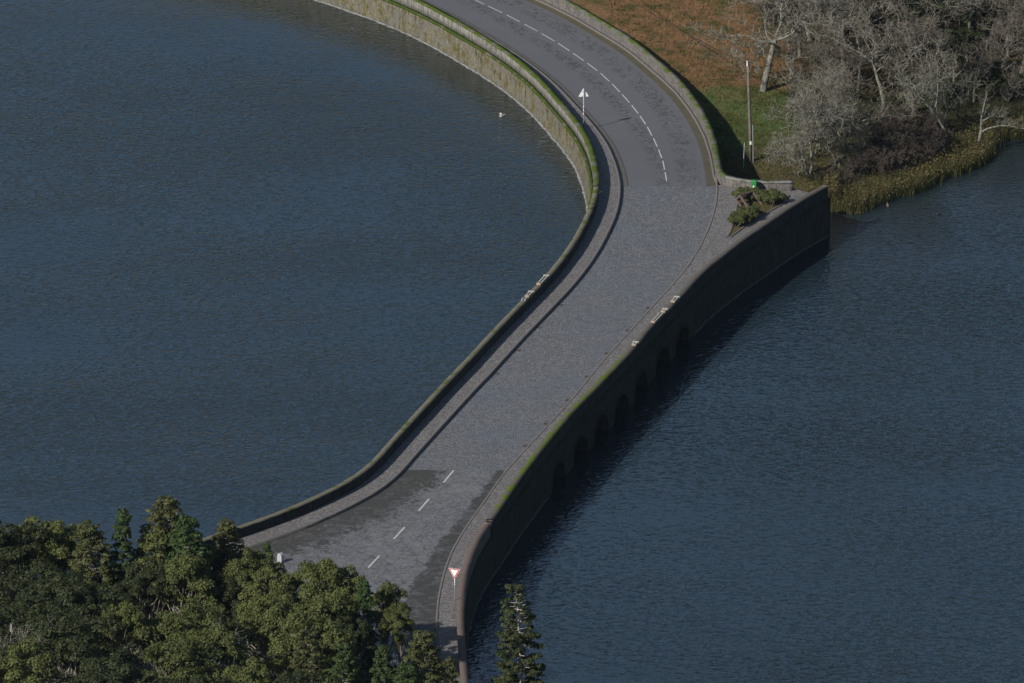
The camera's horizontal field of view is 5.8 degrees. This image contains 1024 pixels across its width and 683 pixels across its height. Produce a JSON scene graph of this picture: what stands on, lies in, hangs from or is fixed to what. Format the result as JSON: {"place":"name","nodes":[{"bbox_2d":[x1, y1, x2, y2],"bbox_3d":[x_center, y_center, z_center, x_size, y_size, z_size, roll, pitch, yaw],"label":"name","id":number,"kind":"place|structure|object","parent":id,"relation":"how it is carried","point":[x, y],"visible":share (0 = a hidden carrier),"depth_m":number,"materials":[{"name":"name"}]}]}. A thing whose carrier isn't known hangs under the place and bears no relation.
{"place":"outdoors","nodes":[
{"label":"outdoors","id":0,"kind":"place"},
{"bbox_2d":[0,604,392,682],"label":"wooded bank","id":1,"kind":"structure","parent":0,"point":[7,623],"depth_m":683.50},
{"bbox_2d":[0,519,50,641],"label":"broadleaf tree","id":2,"kind":"object","parent":1,"relation":"on","point":[10,554],"visible":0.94,"depth_m":681.59,"materials":[{"name":"green plant"}]},
{"bbox_2d":[0,638,59,682],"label":"broadleaf tree","id":3,"kind":"object","parent":1,"relation":"on","point":[15,662],"visible":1,"depth_m":645.63,"materials":[{"name":"green plant"}]},
{"bbox_2d":[0,615,81,682],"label":"bare tree","id":4,"kind":"object","parent":1,"relation":"on","point":[56,665],"visible":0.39,"depth_m":656.78,"materials":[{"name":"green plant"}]},
{"bbox_2d":[1,514,90,579],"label":"broadleaf tree","id":5,"kind":"object","parent":1,"relation":"on","point":[53,553],"visible":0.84,"depth_m":684.07,"materials":[{"name":"green plant"}]},
{"bbox_2d":[0,595,92,678],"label":"broadleaf tree","id":6,"kind":"object","parent":1,"relation":"on","point":[35,613],"visible":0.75,"depth_m":660.48,"materials":[{"name":"green plant"}]},
{"bbox_2d":[0,564,99,631],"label":"broadleaf tree","id":7,"kind":"object","parent":1,"relation":"on","point":[26,588],"visible":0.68,"depth_m":671.11,"materials":[{"name":"green plant"}]},
{"bbox_2d":[47,519,79,572],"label":"broadleaf tree","id":8,"kind":"object","parent":1,"relation":"on","point":[68,532],"visible":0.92,"depth_m":685.99,"materials":[{"name":"green plant"}]},
{"bbox_2d":[3,611,133,682],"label":"broadleaf tree","id":9,"kind":"object","parent":1,"relation":"on","point":[79,645],"visible":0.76,"depth_m":654.36,"materials":[{"name":"green plant"}]},
{"bbox_2d":[30,569,129,643],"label":"broadleaf tree","id":10,"kind":"object","parent":1,"relation":"on","point":[71,596],"visible":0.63,"depth_m":668.26,"materials":[{"name":"green plant"}]},
{"bbox_2d":[67,519,134,644],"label":"conifer tree","id":11,"kind":"object","parent":1,"relation":"on","point":[103,573],"visible":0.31,"depth_m":681.12,"materials":[{"name":"green plant"}]},
{"bbox_2d":[55,655,166,682],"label":"broadleaf tree","id":12,"kind":"object","parent":1,"relation":"on","point":[120,674],"visible":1,"depth_m":643.95,"materials":[{"name":"green plant"}]},
{"bbox_2d":[105,507,137,626],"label":"conifer tree","id":13,"kind":"object","parent":1,"relation":"on","point":[123,544],"visible":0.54,"depth_m":681.97,"materials":[{"name":"green plant"}]},
{"bbox_2d":[86,600,160,682],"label":"broadleaf tree","id":14,"kind":"object","parent":1,"relation":"on","point":[128,614],"visible":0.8,"depth_m":660.41,"materials":[{"name":"green plant"}]},
{"bbox_2d":[121,641,164,681],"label":"bare tree","id":15,"kind":"object","parent":1,"relation":"on","point":[148,669],"visible":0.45,"depth_m":656.69,"materials":[{"name":"grey plant"}]},
{"bbox_2d":[111,556,181,629],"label":"broadleaf tree","id":16,"kind":"object","parent":1,"relation":"on","point":[143,593],"visible":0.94,"depth_m":679.59,"materials":[{"name":"green plant"}]},
{"bbox_2d":[124,495,188,639],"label":"conifer tree","id":17,"kind":"object","parent":1,"relation":"on","point":[169,509],"visible":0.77,"depth_m":683.02,"materials":[{"name":"green plant"}]},
{"bbox_2d":[126,530,218,638],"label":"broadleaf tree","id":18,"kind":"object","parent":1,"relation":"on","point":[160,539],"visible":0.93,"depth_m":682.20,"materials":[{"name":"green plant"}]},
{"bbox_2d":[138,635,224,682],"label":"broadleaf tree","id":19,"kind":"object","parent":1,"relation":"on","point":[184,661],"visible":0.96,"depth_m":650.28,"materials":[{"name":"green plant"}]},
{"bbox_2d":[144,553,219,622],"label":"broadleaf tree","id":20,"kind":"object","parent":1,"relation":"on","point":[187,565],"visible":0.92,"depth_m":678.82,"materials":[{"name":"green plant"}]},
{"bbox_2d":[126,595,249,664],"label":"broadleaf tree","id":21,"kind":"object","parent":1,"relation":"on","point":[169,624],"visible":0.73,"depth_m":662.24,"materials":[{"name":"green plant"}]},
{"bbox_2d":[160,514,226,621],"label":"conifer tree","id":22,"kind":"object","parent":1,"relation":"on","point":[184,525],"visible":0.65,"depth_m":680.79,"materials":[{"name":"green plant"}]},
{"bbox_2d":[163,676,232,682],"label":"broadleaf tree","id":23,"kind":"object","parent":1,"relation":"on","point":[194,680],"visible":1,"depth_m":645.24,"materials":[{"name":"green plant"}]},
{"bbox_2d":[0,590,397,682],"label":"undergrowth","id":24,"kind":"object","parent":1,"relation":"on","point":[253,642],"visible":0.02,"depth_m":681.60,"materials":[{"name":"green plant"}]},
{"bbox_2d":[169,622,255,678],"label":"broadleaf tree","id":25,"kind":"object","parent":1,"relation":"on","point":[229,648],"visible":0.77,"depth_m":656.65,"materials":[{"name":"green plant"}]},
{"bbox_2d":[210,517,244,619],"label":"conifer tree","id":26,"kind":"object","parent":1,"relation":"on","point":[227,528],"visible":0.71,"depth_m":683.92,"materials":[{"name":"green plant"}]},
{"bbox_2d":[202,576,267,642],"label":"broadleaf tree","id":27,"kind":"object","parent":1,"relation":"on","point":[233,615],"visible":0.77,"depth_m":679.70,"materials":[{"name":"green plant"}]},
{"bbox_2d":[219,656,272,682],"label":"broadleaf tree","id":28,"kind":"object","parent":1,"relation":"on","point":[244,675],"visible":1,"depth_m":648.94,"materials":[{"name":"green plant"}]},
{"bbox_2d":[213,546,287,648],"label":"broadleaf tree","id":29,"kind":"object","parent":1,"relation":"on","point":[245,568],"visible":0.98,"depth_m":681.13,"materials":[{"name":"green plant"}]},
{"bbox_2d":[233,565,310,638],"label":"broadleaf tree","id":30,"kind":"object","parent":1,"relation":"on","point":[287,592],"visible":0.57,"depth_m":677.84,"materials":[{"name":"green plant"}]},
{"bbox_2d":[236,595,323,676],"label":"broadleaf tree","id":31,"kind":"object","parent":1,"relation":"on","point":[269,618],"visible":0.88,"depth_m":667.82,"materials":[{"name":"green plant"}]},
{"bbox_2d":[266,669,325,682],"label":"broadleaf tree","id":32,"kind":"object","parent":1,"relation":"on","point":[298,676],"visible":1,"depth_m":648.84,"materials":[{"name":"green plant"}]},
{"bbox_2d":[262,608,356,680],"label":"broadleaf tree","id":33,"kind":"object","parent":1,"relation":"on","point":[329,642],"visible":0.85,"depth_m":661.94,"materials":[{"name":"green plant"}]},
{"bbox_2d":[287,626,331,682],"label":"conifer tree","id":34,"kind":"object","parent":1,"relation":"on","point":[305,635],"visible":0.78,"depth_m":657.31,"materials":[{"name":"green plant"}]},
{"bbox_2d":[275,557,366,609],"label":"broadleaf tree","id":35,"kind":"object","parent":1,"relation":"on","point":[324,572],"visible":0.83,"depth_m":678.83,"materials":[{"name":"green plant"}]},
{"bbox_2d":[291,579,363,642],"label":"broadleaf tree","id":36,"kind":"object","parent":1,"relation":"on","point":[323,601],"visible":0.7,"depth_m":673.63,"materials":[{"name":"green plant"}]},
{"bbox_2d":[327,642,360,682],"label":"conifer tree","id":37,"kind":"object","parent":1,"relation":"on","point":[346,654],"visible":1,"depth_m":654.17,"materials":[{"name":"green plant"}]},
{"bbox_2d":[326,564,369,620],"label":"broadleaf tree","id":38,"kind":"object","parent":1,"relation":"on","point":[345,572],"visible":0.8,"depth_m":679.02,"materials":[{"name":"green plant"}]},
{"bbox_2d":[328,612,377,672],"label":"broadleaf tree","id":39,"kind":"object","parent":1,"relation":"on","point":[362,631],"visible":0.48,"depth_m":674.16,"materials":[{"name":"green plant"}]},
{"bbox_2d":[353,580,380,682],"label":"conifer tree","id":40,"kind":"object","parent":1,"relation":"on","point":[364,593],"visible":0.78,"depth_m":675.42,"materials":[{"name":"green plant"}]},
{"bbox_2d":[369,645,398,682],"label":"conifer tree","id":41,"kind":"object","parent":1,"relation":"on","point":[381,653],"visible":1,"depth_m":658.86,"materials":[{"name":"green plant"}]},
{"bbox_2d":[367,581,411,672],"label":"broadleaf tree","id":42,"kind":"object","parent":1,"relation":"on","point":[386,596],"visible":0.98,"depth_m":676.98,"materials":[{"name":"green plant"}]},
{"bbox_2d":[375,602,414,674],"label":"broadleaf tree","id":43,"kind":"object","parent":1,"relation":"on","point":[400,624],"visible":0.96,"depth_m":675.72,"materials":[{"name":"green plant"}]},
{"bbox_2d":[389,661,423,682],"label":"conifer tree","id":44,"kind":"object","parent":1,"relation":"on","point":[406,671],"visible":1,"depth_m":654.16,"materials":[{"name":"green plant"}]},
{"bbox_2d":[398,629,451,682],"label":"conifer tree","id":45,"kind":"object","parent":1,"relation":"on","point":[426,651],"visible":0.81,"depth_m":661.09,"materials":[{"name":"green plant"}]},
{"bbox_2d":[438,655,459,682],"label":"conifer tree","id":46,"kind":"object","parent":1,"relation":"on","point":[449,662],"visible":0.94,"depth_m":668.20,"materials":[{"name":"green plant"}]},
{"bbox_2d":[491,582,546,682],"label":"conifer tree","id":47,"kind":"object","parent":1,"relation":"on","point":[510,635],"visible":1,"depth_m":669.94,"materials":[{"name":"green plant"}]},
{"bbox_2d":[204,470,504,682],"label":"junction road","id":48,"kind":"structure","parent":0,"point":[413,555],"depth_m":706.45,"materials":[{"name":"asphalt"}]},
{"bbox_2d":[226,45,618,549],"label":"pavement","id":49,"kind":"structure","parent":0,"point":[463,388],"depth_m":745.47,"materials":[{"name":"concrete"}]},
{"bbox_2d":[0,0,1023,682],"bbox_3d":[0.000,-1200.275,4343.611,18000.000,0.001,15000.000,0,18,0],"label":"lake water","id":50,"kind":"structure","parent":0,"point":[260,258],"depth_m":754.38,"materials":[{"name":"liquid"}]},
{"bbox_2d":[91,0,599,581],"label":"lake wall","id":51,"kind":"structure","parent":50,"relation":"in","point":[521,84],"depth_m":804.35,"materials":[{"name":"stone"}]},
{"bbox_2d":[457,185,829,682],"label":"arched bridge wall","id":52,"kind":"structure","parent":50,"relation":"in","point":[726,277],"depth_m":741.53,"materials":[{"name":"stone"}]},
{"bbox_2d":[801,107,1023,214],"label":"reed bed","id":53,"kind":"object","parent":50,"relation":"in","point":[971,155],"visible":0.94,"depth_m":793.41,"materials":[{"name":"plant"}]},
{"bbox_2d":[406,186,715,469],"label":"cobbled road","id":54,"kind":"structure","parent":0,"point":[631,274],"depth_m":749.34,"materials":[{"name":"stone"}]},
{"bbox_2d":[218,8,620,556],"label":"kerb","id":55,"kind":"structure","parent":54,"relation":"on","point":[473,391],"depth_m":741.65,"materials":[{"name":"stone"}]},
{"bbox_2d":[436,175,717,663],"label":"kerb","id":56,"kind":"structure","parent":54,"relation":"on","point":[528,446],"depth_m":728.52,"materials":[{"name":"concrete"}]},
{"bbox_2d":[422,0,715,185],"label":"asphalt road","id":57,"kind":"structure","parent":0,"point":[611,114],"depth_m":810.20,"materials":[{"name":"asphalt"}]},
{"bbox_2d":[368,0,666,567],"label":"lane markings","id":58,"kind":"object","parent":57,"relation":"on","point":[666,180],"visible":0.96,"depth_m":798.25,"materials":[{"name":"paint"}]},
{"bbox_2d":[438,185,808,682],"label":"pavement","id":59,"kind":"structure","parent":0,"point":[717,241],"depth_m":737.19,"materials":[{"name":"concrete"}]},
{"bbox_2d":[729,193,787,235],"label":"planting bed","id":60,"kind":"object","parent":59,"relation":"on","point":[765,207],"visible":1,"depth_m":777.23,"materials":[{"name":"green plant"}]},
{"bbox_2d":[727,205,760,226],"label":"clipped shrub","id":61,"kind":"object","parent":60,"relation":"on","point":[741,215],"visible":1,"depth_m":773.15,"materials":[{"name":"green plant"}]},
{"bbox_2d":[730,186,787,205],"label":"clipped shrub","id":62,"kind":"object","parent":60,"relation":"on","point":[773,195],"visible":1,"depth_m":778.01,"materials":[{"name":"green plant"}]},
{"bbox_2d":[569,0,1023,190],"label":"meadow","id":63,"kind":"structure","parent":0,"point":[600,8],"depth_m":813.18,"materials":[{"name":"green plant"}]},
{"bbox_2d":[536,0,793,190],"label":"roadside wall","id":64,"kind":"structure","parent":63,"relation":"on","point":[661,71],"depth_m":810.23,"materials":[{"name":"stone"}]},
{"bbox_2d":[744,61,753,161],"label":"utility pole","id":65,"kind":"object","parent":63,"relation":"on","point":[750,129],"visible":1,"depth_m":794.48,"materials":[{"name":"wood"}]},
{"bbox_2d":[680,0,836,91],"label":"bare tree","id":66,"kind":"object","parent":63,"relation":"on","point":[766,74],"visible":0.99,"depth_m":810.12,"materials":[{"name":"grey plant"}]},
{"bbox_2d":[752,8,817,78],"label":"bare tree","id":67,"kind":"object","parent":63,"relation":"on","point":[783,52],"visible":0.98,"depth_m":812.79,"materials":[{"name":"grey plant"}]},
{"bbox_2d":[763,0,848,56],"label":"bare tree","id":68,"kind":"object","parent":63,"relation":"on","point":[793,10],"visible":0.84,"depth_m":817.84,"materials":[{"name":"grey plant"}]},
{"bbox_2d":[759,64,861,177],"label":"bare tree","id":69,"kind":"object","parent":63,"relation":"on","point":[808,122],"visible":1,"depth_m":791.40,"materials":[{"name":"grey plant"}]},
{"bbox_2d":[771,54,854,149],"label":"bare tree","id":70,"kind":"object","parent":63,"relation":"on","point":[790,80],"visible":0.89,"depth_m":798.50,"materials":[{"name":"grey plant"}]},
{"bbox_2d":[795,60,849,135],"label":"bare tree","id":71,"kind":"object","parent":63,"relation":"on","point":[829,62],"visible":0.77,"depth_m":800.67,"materials":[{"name":"grey plant"}]},
{"bbox_2d":[784,6,869,82],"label":"bare tree","id":72,"kind":"object","parent":63,"relation":"on","point":[827,52],"visible":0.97,"depth_m":809.68,"materials":[{"name":"grey plant"}]},
{"bbox_2d":[786,37,868,100],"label":"bare tree","id":73,"kind":"object","parent":63,"relation":"on","point":[822,49],"visible":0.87,"depth_m":806.01,"materials":[{"name":"grey plant"}]},
{"bbox_2d":[796,0,869,72],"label":"bare tree","id":74,"kind":"object","parent":63,"relation":"on","point":[837,12],"visible":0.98,"depth_m":812.75,"materials":[{"name":"grey plant"}]},
{"bbox_2d":[819,117,869,166],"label":"bare tree","id":75,"kind":"object","parent":63,"relation":"on","point":[840,143],"visible":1,"depth_m":793.75,"materials":[{"name":"grey plant"}]},
{"bbox_2d":[830,164,872,191],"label":"bare shrub","id":76,"kind":"object","parent":63,"relation":"on","point":[845,177],"visible":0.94,"depth_m":790.99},
{"bbox_2d":[814,2,898,89],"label":"bare tree","id":77,"kind":"object","parent":63,"relation":"on","point":[858,62],"visible":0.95,"depth_m":810.77,"materials":[{"name":"grey plant"}]},
{"bbox_2d":[842,151,872,176],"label":"bare shrub","id":78,"kind":"object","parent":63,"relation":"on","point":[852,165],"visible":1,"depth_m":792.44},
{"bbox_2d":[809,0,921,57],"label":"bare tree","id":79,"kind":"object","parent":63,"relation":"on","point":[881,5],"visible":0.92,"depth_m":817.55,"materials":[{"name":"grey plant"}]},
{"bbox_2d":[816,62,922,156],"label":"bare tree","id":80,"kind":"object","parent":63,"relation":"on","point":[872,117],"visible":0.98,"depth_m":794.83,"materials":[{"name":"grey plant"}]},
{"bbox_2d":[816,0,923,109],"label":"bare tree","id":81,"kind":"object","parent":63,"relation":"on","point":[840,32],"visible":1,"depth_m":806.23,"materials":[{"name":"grey plant"}]},
{"bbox_2d":[857,143,888,172],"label":"bare shrub","id":82,"kind":"object","parent":63,"relation":"on","point":[871,152],"visible":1,"depth_m":793.29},
{"bbox_2d":[861,122,898,150],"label":"bare shrub","id":83,"kind":"object","parent":63,"relation":"on","point":[877,137],"visible":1,"depth_m":798.11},
{"bbox_2d":[870,146,916,180],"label":"bare shrub","id":84,"kind":"object","parent":63,"relation":"on","point":[893,160],"visible":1,"depth_m":793.10,"materials":[{"name":"plant"}]},
{"bbox_2d":[875,132,921,169],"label":"bare shrub","id":85,"kind":"object","parent":63,"relation":"on","point":[901,144],"visible":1,"depth_m":795.27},
{"bbox_2d":[880,103,923,134],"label":"bare shrub","id":86,"kind":"object","parent":63,"relation":"on","point":[894,120],"visible":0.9,"depth_m":802.06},
{"bbox_2d":[877,118,928,148],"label":"bare shrub","id":87,"kind":"object","parent":63,"relation":"on","point":[909,132],"visible":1,"depth_m":797.70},
{"bbox_2d":[854,0,953,114],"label":"bare tree","id":88,"kind":"object","parent":63,"relation":"on","point":[934,34],"visible":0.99,"depth_m":804.48,"materials":[{"name":"grey plant"}]},
{"bbox_2d":[870,0,955,75],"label":"bare tree","id":89,"kind":"object","parent":63,"relation":"on","point":[912,63],"visible":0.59,"depth_m":813.48,"materials":[{"name":"grey plant"}]},
{"bbox_2d":[897,136,930,165],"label":"bare shrub","id":90,"kind":"object","parent":63,"relation":"on","point":[919,150],"visible":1,"depth_m":796.21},
{"bbox_2d":[882,0,950,57],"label":"tree","id":91,"kind":"object","parent":63,"relation":"on","point":[921,14],"visible":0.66,"depth_m":818.20,"materials":[{"name":"grey plant"}]},
{"bbox_2d":[889,35,963,143],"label":"bare tree","id":92,"kind":"object","parent":63,"relation":"on","point":[930,76],"visible":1,"depth_m":800.22,"materials":[{"name":"grey plant"}]},
{"bbox_2d":[908,129,945,158],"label":"bare shrub","id":93,"kind":"object","parent":63,"relation":"on","point":[931,147],"visible":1,"depth_m":796.85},
{"bbox_2d":[915,109,948,129],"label":"bare shrub","id":94,"kind":"object","parent":63,"relation":"on","point":[929,119],"visible":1,"depth_m":803.46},
{"bbox_2d":[921,119,955,151],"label":"bare shrub","id":95,"kind":"object","parent":63,"relation":"on","point":[937,133],"visible":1,"depth_m":799.47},
{"bbox_2d":[890,0,999,49],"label":"bare tree","id":96,"kind":"object","parent":63,"relation":"on","point":[942,16],"visible":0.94,"depth_m":817.96,"materials":[{"name":"grey plant"}]},
{"bbox_2d":[925,68,980,124],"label":"bare tree","id":97,"kind":"object","parent":63,"relation":"on","point":[944,98],"visible":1,"depth_m":803.05,"materials":[{"name":"grey plant"}]},
{"bbox_2d":[922,27,985,81],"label":"tree","id":98,"kind":"object","parent":63,"relation":"on","point":[971,34],"visible":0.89,"depth_m":812.37,"materials":[{"name":"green plant"}]},
{"bbox_2d":[925,0,996,61],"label":"bare tree","id":99,"kind":"object","parent":63,"relation":"on","point":[970,3],"visible":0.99,"depth_m":816.43,"materials":[{"name":"grey plant"}]},
{"bbox_2d":[934,28,1010,102],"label":"bare tree","id":100,"kind":"object","parent":63,"relation":"on","point":[981,45],"visible":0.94,"depth_m":808.83,"materials":[{"name":"grey plant"}]},
{"bbox_2d":[956,0,1010,50],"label":"tree","id":101,"kind":"object","parent":63,"relation":"on","point":[985,31],"visible":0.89,"depth_m":819.29,"materials":[{"name":"grey plant"}]},
{"bbox_2d":[960,11,1023,93],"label":"bare tree","id":102,"kind":"object","parent":63,"relation":"on","point":[1005,55],"visible":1,"depth_m":809.55,"materials":[{"name":"grey plant"}]},
{"bbox_2d":[976,0,1021,58],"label":"bare tree","id":103,"kind":"object","parent":63,"relation":"on","point":[986,19],"visible":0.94,"depth_m":817.44,"materials":[{"name":"grey plant"}]},
{"bbox_2d":[977,87,1023,145],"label":"bare tree","id":104,"kind":"object","parent":63,"relation":"on","point":[981,131],"visible":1,"depth_m":799.60,"materials":[{"name":"grey plant"}]},
{"bbox_2d":[986,69,1020,101],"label":"tree","id":105,"kind":"object","parent":63,"relation":"on","point":[1002,80],"visible":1,"depth_m":809.24,"materials":[{"name":"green plant"}]},
{"bbox_2d":[986,0,1023,73],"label":"bare tree","id":106,"kind":"object","parent":63,"relation":"on","point":[1019,16],"visible":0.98,"depth_m":813.26,"materials":[{"name":"grey plant"}]},
{"bbox_2d":[998,55,1023,99],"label":"bare tree","id":107,"kind":"object","parent":63,"relation":"on","point":[1012,76],"visible":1,"depth_m":807.00,"materials":[{"name":"grey plant"}]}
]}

